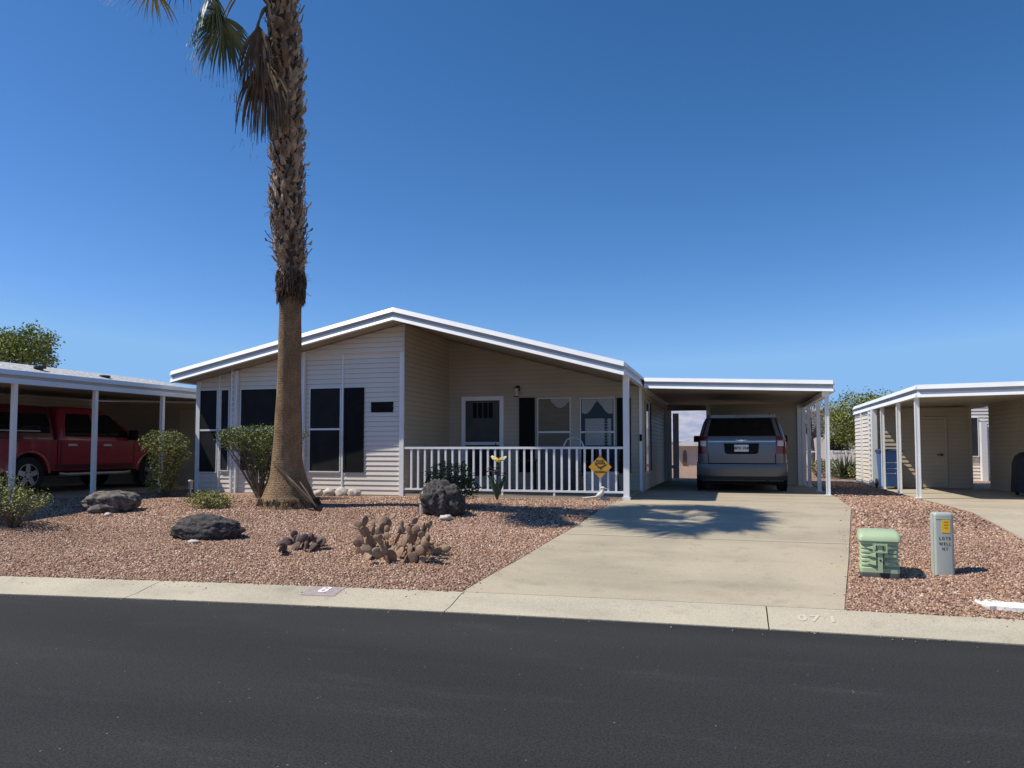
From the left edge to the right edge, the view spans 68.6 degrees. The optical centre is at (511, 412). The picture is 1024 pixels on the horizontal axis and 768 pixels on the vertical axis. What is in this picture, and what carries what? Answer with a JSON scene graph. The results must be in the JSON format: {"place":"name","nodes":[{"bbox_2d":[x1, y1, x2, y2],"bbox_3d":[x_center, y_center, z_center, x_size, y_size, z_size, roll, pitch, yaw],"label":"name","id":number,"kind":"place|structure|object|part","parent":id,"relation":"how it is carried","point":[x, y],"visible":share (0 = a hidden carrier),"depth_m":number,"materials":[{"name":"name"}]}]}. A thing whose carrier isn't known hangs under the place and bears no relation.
{"place":"outdoors","nodes":[
{"label":"outdoors","id":0,"kind":"place"},
{"bbox_2d":[0,484,193,502],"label":"neighbour carport slab","id":1,"kind":"structure","parent":0,"point":[68,491],"depth_m":18.02,"materials":[{"name":"concrete"}]},
{"bbox_2d":[0,403,179,493],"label":"pickup truck","id":2,"kind":"object","parent":1,"relation":"on","point":[53,440],"visible":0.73,"depth_m":16.74,"materials":[{"name":"red paint"},{"name":"rubber"},{"name":"dark glass"}]},
{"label":"door window","id":3,"kind":"part","parent":2,"relation":"part of","materials":[{"name":"black glass"}]},
{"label":"door window","id":4,"kind":"part","parent":2,"relation":"part of","materials":[{"name":"black glass"}]},
{"bbox_2d":[98,400,195,484],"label":"storage shed","id":5,"kind":"structure","parent":1,"relation":"on","point":[142,417],"depth_m":20.71,"materials":[{"name":"beige"}]},
{"bbox_2d":[178,410,195,483],"bbox_3d":[-8.610,0.931,20.263,0.900,2.000,0.035,-1,-3,16],"label":"door","id":6,"kind":"structure","parent":5,"relation":"in","point":[187,423],"depth_m":20.29,"materials":[{"name":"beige"}]},
{"bbox_2d":[0,594,1023,767],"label":"road","id":7,"kind":"structure","parent":0,"point":[88,682],"depth_m":4.93,"materials":[{"name":"grey asphalt"}]},
{"bbox_2d":[0,576,1023,645],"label":"curb","id":8,"kind":"structure","parent":7,"relation":"on","point":[961,629],"depth_m":7.36,"materials":[{"name":"concrete"}]},
{"bbox_2d":[300,586,346,595],"bbox_3d":[-2.023,1.918,8.060,0.390,0.047,0.315,-1,-3,16],"label":"curb number","id":9,"kind":"object","parent":8,"relation":"on","point":[321,590],"visible":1,"depth_m":8.04,"materials":[{"name":"paint"}]},
{"bbox_2d":[797,614,834,621],"bbox_3d":[2.764,1.875,6.828,0.318,0.029,0.136,-1,-3,16],"label":"curb number","id":10,"kind":"object","parent":8,"relation":"on","point":[816,617],"visible":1,"depth_m":6.84,"materials":[{"name":"white paint"}]},
{"bbox_2d":[0,464,1023,647],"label":"gravel yard","id":11,"kind":"structure","parent":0,"point":[687,472],"depth_m":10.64,"materials":[{"name":"brown gravel"}]},
{"bbox_2d":[0,472,53,527],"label":"shrub","id":12,"kind":"object","parent":11,"relation":"on","point":[9,520],"visible":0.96,"depth_m":11.59,"materials":[{"name":"green plant"}]},
{"bbox_2d":[0,318,65,367],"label":"tree","id":13,"kind":"object","parent":11,"relation":"on","point":[19,348],"visible":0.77,"depth_m":34.52,"materials":[{"name":"green plant"}]},
{"bbox_2d":[0,362,189,487],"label":"mobile home","id":14,"kind":"object","parent":11,"relation":"on","point":[33,400],"visible":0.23,"depth_m":20.96,"materials":[{"name":"white metal"}]},
{"bbox_2d":[0,368,195,503],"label":"carport","id":15,"kind":"object","parent":11,"relation":"on","point":[14,383],"visible":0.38,"depth_m":15.43,"materials":[{"name":"white paint"}]},
{"bbox_2d":[104,512,112,516],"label":"stone","id":16,"kind":"object","parent":11,"relation":"on","point":[106,514],"visible":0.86,"depth_m":12.73,"materials":[{"name":"white stone"}]},
{"bbox_2d":[79,490,141,513],"bbox_3d":[-7.169,1.626,13.335,1.071,0.475,0.673,0,-3,5],"label":"boulder","id":17,"kind":"object","parent":11,"relation":"on","point":[112,502],"visible":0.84,"depth_m":13.12,"materials":[{"name":"grey stone"}]},
{"bbox_2d":[138,429,192,496],"bbox_3d":[-7.086,1.053,15.418,1.217,1.467,0.902,-1,-3,16],"label":"shrub","id":18,"kind":"object","parent":11,"relation":"on","point":[167,449],"visible":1,"depth_m":15.35,"materials":[{"name":"green plant"}]},
{"bbox_2d":[187,480,192,494],"bbox_3d":[-6.920,1.625,16.129,0.150,0.350,0.143,-1,-3,16],"label":"path light","id":19,"kind":"object","parent":11,"relation":"on","point":[190,484],"visible":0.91,"depth_m":16.09,"materials":[{"name":"metal"}]},
{"bbox_2d":[188,539,199,543],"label":"stone","id":20,"kind":"object","parent":11,"relation":"on","point":[194,541],"visible":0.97,"depth_m":10.34,"materials":[{"name":"white stone"}]},
{"bbox_2d":[170,513,245,540],"bbox_3d":[-4.393,1.684,10.792,1.143,0.454,0.572,-1,-3,11],"label":"boulder","id":21,"kind":"object","parent":11,"relation":"on","point":[202,526],"visible":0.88,"depth_m":10.62,"materials":[{"name":"grey stone"}]},
{"bbox_2d":[184,487,234,508],"bbox_3d":[-5.416,1.545,13.463,0.906,0.442,0.734,-1,-3,16],"label":"shrub","id":22,"kind":"object","parent":11,"relation":"on","point":[208,499],"visible":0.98,"depth_m":13.36,"materials":[{"name":"green plant"}]},
{"bbox_2d":[105,0,321,510],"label":"palm tree","id":23,"kind":"object","parent":11,"relation":"on","point":[276,75],"visible":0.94,"depth_m":12.33,"materials":[{"name":"brown plant"}]},
{"bbox_2d":[214,423,309,497],"bbox_3d":[-4.977,0.974,14.857,2.151,1.540,1.111,-1,-3,16],"label":"shrub","id":24,"kind":"object","parent":11,"relation":"on","point":[247,440],"visible":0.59,"depth_m":14.74,"materials":[{"name":"green plant"}]},
{"bbox_2d":[272,462,322,510],"bbox_3d":[-3.784,1.298,13.116,1.095,0.851,0.144,-1,-3,21],"label":"dry palm stalk","id":25,"kind":"object","parent":11,"relation":"on","point":[308,499],"visible":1,"depth_m":13.02,"materials":[{"name":"brown plant"}]},
{"bbox_2d":[277,530,325,552],"bbox_3d":[-2.831,1.743,10.062,0.607,0.269,0.725,1,-3,-20],"label":"prickly pear","id":26,"kind":"object","parent":11,"relation":"on","point":[305,539],"visible":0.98,"depth_m":9.94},
{"bbox_2d":[314,489,322,495],"bbox_3d":[-4.116,1.731,15.918,0.216,0.197,0.176,-1,-3,16],"label":"stone","id":27,"kind":"object","parent":11,"relation":"on","point":[318,492],"visible":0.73,"depth_m":15.87,"materials":[{"name":"white stone"}]},
{"bbox_2d":[323,488,334,495],"bbox_3d":[-3.866,1.702,15.804,0.261,0.226,0.222,-1,-3,16],"label":"stone","id":28,"kind":"object","parent":11,"relation":"on","point":[328,492],"visible":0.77,"depth_m":15.73,"materials":[{"name":"white stone"}]},
{"bbox_2d":[334,487,347,495],"bbox_3d":[-3.597,1.690,15.775,0.322,0.252,0.244,-1,-3,16],"label":"stone","id":29,"kind":"object","parent":11,"relation":"on","point":[341,491],"visible":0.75,"depth_m":15.70,"materials":[{"name":"white stone"}]},
{"bbox_2d":[347,489,361,495],"bbox_3d":[-3.302,1.703,15.692,0.293,0.213,0.220,-1,-3,16],"label":"stone","id":30,"kind":"object","parent":11,"relation":"on","point":[353,492],"visible":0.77,"depth_m":15.62,"materials":[{"name":"white stone"}]},
{"bbox_2d":[350,513,450,563],"bbox_3d":[-1.430,1.592,9.527,1.241,0.588,1.091,-1,-3,16],"label":"prickly pear","id":31,"kind":"object","parent":11,"relation":"on","point":[370,544],"visible":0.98,"depth_m":9.31,"materials":[{"name":"brown plant"}]},
{"bbox_2d":[420,491,423,513],"bbox_3d":[-1.478,1.549,12.297,0.077,0.512,0.078,-1,-3,16],"label":"path light","id":32,"kind":"object","parent":11,"relation":"on","point":[421,510],"visible":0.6,"depth_m":12.27,"materials":[{"name":"white"}]},
{"bbox_2d":[169,307,678,499],"bbox_3d":[-1.070,0.080,20.707,10.551,3.943,11.285,-1,-3,16],"label":"mobile home","id":33,"kind":"object","parent":11,"relation":"on","point":[381,390],"visible":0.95,"depth_m":16.88,"materials":[{"name":"white paint"}]},
{"bbox_2d":[198,389,218,472],"bbox_3d":[-6.956,0.431,17.169,0.496,1.900,0.057,-1,-3,16],"label":"window","id":34,"kind":"structure","parent":33,"relation":"in","point":[208,399],"depth_m":17.16,"materials":[{"name":"black glass"}]},
{"bbox_2d":[219,389,229,470],"bbox_3d":[-6.529,0.405,17.045,0.226,1.860,0.057,-1,-3,16],"label":"window","id":35,"kind":"structure","parent":33,"relation":"in","point":[225,393],"depth_m":17.04,"materials":[{"name":"black glass"}]},
{"bbox_2d":[239,388,276,470],"bbox_3d":[-5.488,0.390,16.742,1.356,1.860,0.057,-1,-3,16],"label":"window","id":36,"kind":"structure","parent":33,"relation":"in","point":[257,405],"depth_m":16.83,"materials":[{"name":"black glass"}]},
{"bbox_2d":[308,387,341,471],"bbox_3d":[-4.072,0.380,16.328,0.766,1.840,0.057,-1,-3,16],"label":"window","id":37,"kind":"structure","parent":33,"relation":"in","point":[324,403],"depth_m":16.32,"materials":[{"name":"black glass"}]},
{"bbox_2d":[462,446,495,488],"bbox_3d":[-0.743,1.278,17.215,0.652,1.002,0.726,-1,-3,16],"label":"patio chair","id":38,"kind":"object","parent":33,"relation":"on","point":[484,461],"visible":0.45,"depth_m":17.43,"materials":[{"name":"metal"}]},
{"bbox_2d":[461,396,503,486],"bbox_3d":[-0.720,0.709,18.059,1.068,2.189,0.099,-1,-3,16],"label":"door","id":39,"kind":"structure","parent":33,"relation":"in","point":[482,417],"depth_m":18.09,"materials":[{"name":"white paint"}]},
{"bbox_2d":[404,447,623,495],"bbox_3d":[-0.049,1.218,15.131,4.600,1.045,0.060,-1,-3,16],"label":"porch railing","id":40,"kind":"object","parent":33,"relation":"attached to","point":[569,490],"visible":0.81,"depth_m":15.03,"materials":[{"name":"white paint"}]},
{"bbox_2d":[589,456,610,477],"bbox_3d":[1.707,1.060,14.546,0.450,0.450,0.016,-1,-3,16],"label":"crossing sign","id":41,"kind":"object","parent":40,"relation":"attached to","point":[599,466],"visible":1,"depth_m":14.54,"materials":[{"name":"yellow metal"}]},
{"bbox_2d":[518,460,540,489],"bbox_3d":[0.509,1.404,16.679,0.840,0.695,0.840,-1,-3,16],"label":"patio table","id":42,"kind":"object","parent":33,"relation":"on","point":[534,472],"visible":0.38,"depth_m":16.65,"materials":[{"name":"metal"}]},
{"bbox_2d":[537,398,570,472],"bbox_3d":[0.986,0.546,17.605,0.793,1.773,0.057,-1,-3,16],"label":"window","id":43,"kind":"structure","parent":33,"relation":"in","point":[553,414],"depth_m":17.62,"materials":[{"name":"grey glass"}]},
{"bbox_2d":[541,436,584,489],"bbox_3d":[1.138,1.112,16.161,1.006,1.198,0.568,-1,-3,16],"label":"patio chair","id":44,"kind":"object","parent":33,"relation":"on","point":[558,469],"visible":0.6,"depth_m":15.99,"materials":[{"name":"metal"}]},
{"bbox_2d":[580,398,614,473],"bbox_3d":[1.971,0.541,17.318,0.802,1.754,0.057,-1,-3,16],"label":"window","id":45,"kind":"structure","parent":33,"relation":"in","point":[597,415],"depth_m":17.34,"materials":[{"name":"glass"}]},
{"bbox_2d":[582,446,620,490],"bbox_3d":[1.988,1.244,16.520,0.652,1.002,0.726,-2,-3,33],"label":"patio chair","id":46,"kind":"object","parent":33,"relation":"on","point":[611,457],"visible":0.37,"depth_m":16.65,"materials":[{"name":"metal"}]},
{"bbox_2d":[586,471,618,494],"bbox_3d":[1.853,1.458,15.444,0.630,0.463,0.450,-1,-3,16],"label":"storage box","id":47,"kind":"object","parent":33,"relation":"on","point":[604,481],"visible":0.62,"depth_m":15.24,"materials":[{"name":"blue plastic"}]},
{"bbox_2d":[645,401,650,473],"bbox_3d":[3.296,0.611,18.224,0.052,1.740,0.870,-1,-3,16],"label":"window","id":48,"kind":"structure","parent":33,"relation":"in","point":[647,403],"depth_m":18.31,"materials":[{"name":"white paint"}]},
{"bbox_2d":[417,478,465,516],"bbox_3d":[-1.188,1.502,12.357,0.875,0.826,0.690,-1,-3,16],"label":"boulder","id":49,"kind":"object","parent":11,"relation":"on","point":[438,497],"visible":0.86,"depth_m":12.15,"materials":[{"name":"grey stone"}]},
{"bbox_2d":[439,514,451,520],"bbox_3d":[-1.050,1.671,11.853,0.210,0.116,0.137,-1,-3,16],"label":"stone","id":50,"kind":"object","parent":11,"relation":"on","point":[448,517],"visible":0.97,"depth_m":11.81,"materials":[{"name":"white stone"}]},
{"bbox_2d":[421,460,481,499],"bbox_3d":[-1.057,1.265,13.112,1.079,0.847,0.802,-1,-3,16],"label":"shrub","id":51,"kind":"object","parent":11,"relation":"on","point":[461,481],"visible":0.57,"depth_m":13.03,"materials":[{"name":"green plant"}]},
{"bbox_2d":[486,455,508,499],"bbox_3d":[-0.287,1.272,14.511,0.495,0.877,0.176,-1,-3,16],"label":"metal flower","id":52,"kind":"object","parent":11,"relation":"on","point":[496,489],"visible":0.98,"depth_m":14.50,"materials":[{"name":"green metal"}]},
{"bbox_2d":[583,486,606,499],"bbox_3d":[1.584,1.541,14.324,0.507,0.287,0.111,-1,-3,16],"label":"roadrunner statue","id":53,"kind":"object","parent":11,"relation":"on","point":[600,494],"visible":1,"depth_m":14.27,"materials":[{"name":"metal"}]},
{"bbox_2d":[598,496,609,500],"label":"stone","id":54,"kind":"object","parent":11,"relation":"on","point":[605,498],"visible":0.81,"depth_m":14.28,"materials":[{"name":"grey stone"}]},
{"bbox_2d":[807,458,840,477],"bbox_3d":[10.860,1.944,25.947,1.179,0.729,1.111,0,-3,-7],"label":"shrub","id":55,"kind":"object","parent":11,"relation":"on","point":[815,466],"visible":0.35,"depth_m":25.90,"materials":[{"name":"green plant"}]},
{"bbox_2d":[812,447,855,477],"bbox_3d":[10.947,1.655,24.814,2.046,1.019,1.896,-1,-3,16],"label":"yucca","id":56,"kind":"object","parent":11,"relation":"on","point":[842,471],"visible":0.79,"depth_m":24.77,"materials":[{"name":"green plant"}]},
{"bbox_2d":[846,459,855,479],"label":"shrub","id":57,"kind":"object","parent":11,"relation":"on","point":[852,472],"visible":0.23,"depth_m":23.85,"materials":[{"name":"green plant"}]},
{"bbox_2d":[856,528,900,579],"bbox_3d":[4.000,1.551,8.180,0.418,0.535,0.447,-1,-3,22],"label":"transformer box","id":58,"kind":"object","parent":11,"relation":"on","point":[878,552],"visible":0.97,"depth_m":8.03,"materials":[{"name":"metal"}]},
{"bbox_2d":[930,512,954,574],"bbox_3d":[4.682,1.444,8.161,0.202,0.706,0.154,-1,-3,13],"label":"utility pedestal","id":59,"kind":"object","parent":11,"relation":"on","point":[942,541],"visible":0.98,"depth_m":8.10,"materials":[{"name":"white"}]},
{"bbox_2d":[974,599,1023,612],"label":"white slab","id":60,"kind":"structure","parent":11,"relation":"on","point":[1013,606],"depth_m":6.94,"materials":[{"name":"white concrete"}]},
{"bbox_2d":[988,399,1023,490],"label":"mobile home","id":61,"kind":"object","parent":11,"relation":"on","point":[1006,431],"visible":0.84,"depth_m":17.41,"materials":[{"name":"beige"}]},
{"bbox_2d":[0,0,1023,411],"label":"sky","id":62,"kind":"structure","parent":0,"point":[833,190],"materials":[{"name":"blue"}]},
{"bbox_2d":[463,480,850,609],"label":"driveway","id":63,"kind":"structure","parent":0,"point":[785,569],"depth_m":9.30,"materials":[{"name":"concrete"}]},
{"bbox_2d":[644,378,834,495],"bbox_3d":[5.811,0.652,19.617,4.035,2.555,7.465,-1,-3,16],"label":"carport","id":64,"kind":"object","parent":63,"relation":"on","point":[687,394],"visible":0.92,"depth_m":17.07,"materials":[{"name":"white paint"}]},
{"bbox_2d":[694,413,787,490],"bbox_3d":[5.863,1.021,19.266,2.380,1.850,5.115,-1,-3,16],"label":"minivan","id":65,"kind":"object","parent":63,"relation":"on","point":[741,449],"visible":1,"depth_m":16.95,"materials":[{"name":"silver metal"}]},
{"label":"rear window","id":66,"kind":"part","parent":65,"relation":"part of","materials":[{"name":"black glass"}]},
{"bbox_2d":[706,404,806,484],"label":"storage shed","id":67,"kind":"structure","parent":63,"relation":"on","point":[791,418],"depth_m":20.10,"materials":[{"name":"beige"}]},
{"bbox_2d":[671,411,853,440],"bbox_3d":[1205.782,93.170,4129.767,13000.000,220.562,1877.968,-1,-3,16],"label":"mountains","id":68,"kind":"structure","parent":0,"point":[690,424],"depth_m":3728.63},
{"bbox_2d":[805,407,854,462],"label":"house","id":69,"kind":"structure","parent":0,"point":[836,448],"depth_m":48.12,"materials":[{"name":"white"}]},
{"bbox_2d":[830,435,848,450],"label":"window","id":70,"kind":"structure","parent":69,"relation":"in","point":[833,445],"depth_m":48.02,"materials":[{"name":"black glass"}]},
{"bbox_2d":[877,484,1023,539],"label":"neighbour driveway","id":71,"kind":"structure","parent":0,"point":[985,501],"depth_m":13.90,"materials":[{"name":"concrete"}]},
{"bbox_2d":[875,449,902,487],"bbox_3d":[9.267,1.380,18.456,0.519,0.953,0.835,-1,-3,16],"label":"wheeled bin","id":72,"kind":"object","parent":71,"relation":"on","point":[891,465],"visible":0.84,"depth_m":18.16,"materials":[{"name":"plastic"}]},
{"bbox_2d":[855,407,972,487],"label":"storage shed","id":73,"kind":"structure","parent":71,"relation":"on","point":[946,447],"depth_m":18.61,"materials":[{"name":"beige"}]},
{"bbox_2d":[920,417,947,487],"bbox_3d":[10.409,0.983,18.545,0.635,1.748,0.109,-1,-3,16],"label":"door","id":74,"kind":"structure","parent":73,"relation":"in","point":[933,430],"depth_m":18.55,"materials":[{"name":"beige wood"}]},
{"bbox_2d":[852,381,1023,498],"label":"carport","id":75,"kind":"object","parent":71,"relation":"on","point":[974,395],"visible":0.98,"depth_m":15.48,"materials":[{"name":"white paint"}]},
{"bbox_2d":[1011,452,1023,494],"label":"covered barbecue","id":76,"kind":"object","parent":71,"relation":"on","point":[1017,478],"visible":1,"depth_m":15.43,"materials":[{"name":"fabric"}]},
{"bbox_3d":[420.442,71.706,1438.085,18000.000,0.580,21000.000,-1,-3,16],"label":"ground","id":77,"kind":"structure","parent":0,"visible":0},
{"bbox_2d":[672,438,697,465],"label":"outbuilding","id":78,"kind":"structure","parent":77,"relation":"on","point":[688,452],"depth_m":42.78,"materials":[{"name":"brown paint"}]},
{"bbox_2d":[683,450,686,465],"bbox_3d":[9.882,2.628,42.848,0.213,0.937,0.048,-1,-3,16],"label":"door","id":79,"kind":"structure","parent":78,"relation":"in","point":[684,452],"depth_m":42.82,"materials":[{"name":"brown paint"}]},
{"bbox_2d":[805,401,845,465],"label":"tree","id":80,"kind":"object","parent":77,"relation":"on","point":[813,435],"visible":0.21,"depth_m":42.75,"materials":[{"name":"green plant"}]},
{"bbox_2d":[806,450,855,464],"bbox_3d":[13.659,2.187,33.448,4.618,1.000,0.080,-1,-3,16],"label":"fence","id":81,"kind":"object","parent":77,"relation":"on","point":[832,451],"visible":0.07,"depth_m":33.26,"materials":[{"name":"white paint"}]},
{"bbox_2d":[820,384,901,454],"bbox_3d":[13.372,0.715,28.369,3.546,3.573,3.071,1,-3,-17],"label":"tree","id":82,"kind":"object","parent":77,"relation":"on","point":[840,419],"visible":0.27,"depth_m":28.34,"materials":[{"name":"green plant"}]},
{"bbox_2d":[971,407,990,480],"bbox_3d":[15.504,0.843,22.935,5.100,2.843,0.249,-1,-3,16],"label":"mobile home","id":83,"kind":"object","parent":77,"relation":"on","point":[980,443],"visible":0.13,"depth_m":23.30,"materials":[{"name":"white metal"}]},
{"bbox_2d":[971,417,978,456],"bbox_3d":[14.128,0.772,23.421,0.780,1.226,0.057,-1,-3,16],"label":"window","id":84,"kind":"structure","parent":83,"relation":"in","point":[975,431],"depth_m":23.33,"materials":[{"name":"glass"}]}
]}

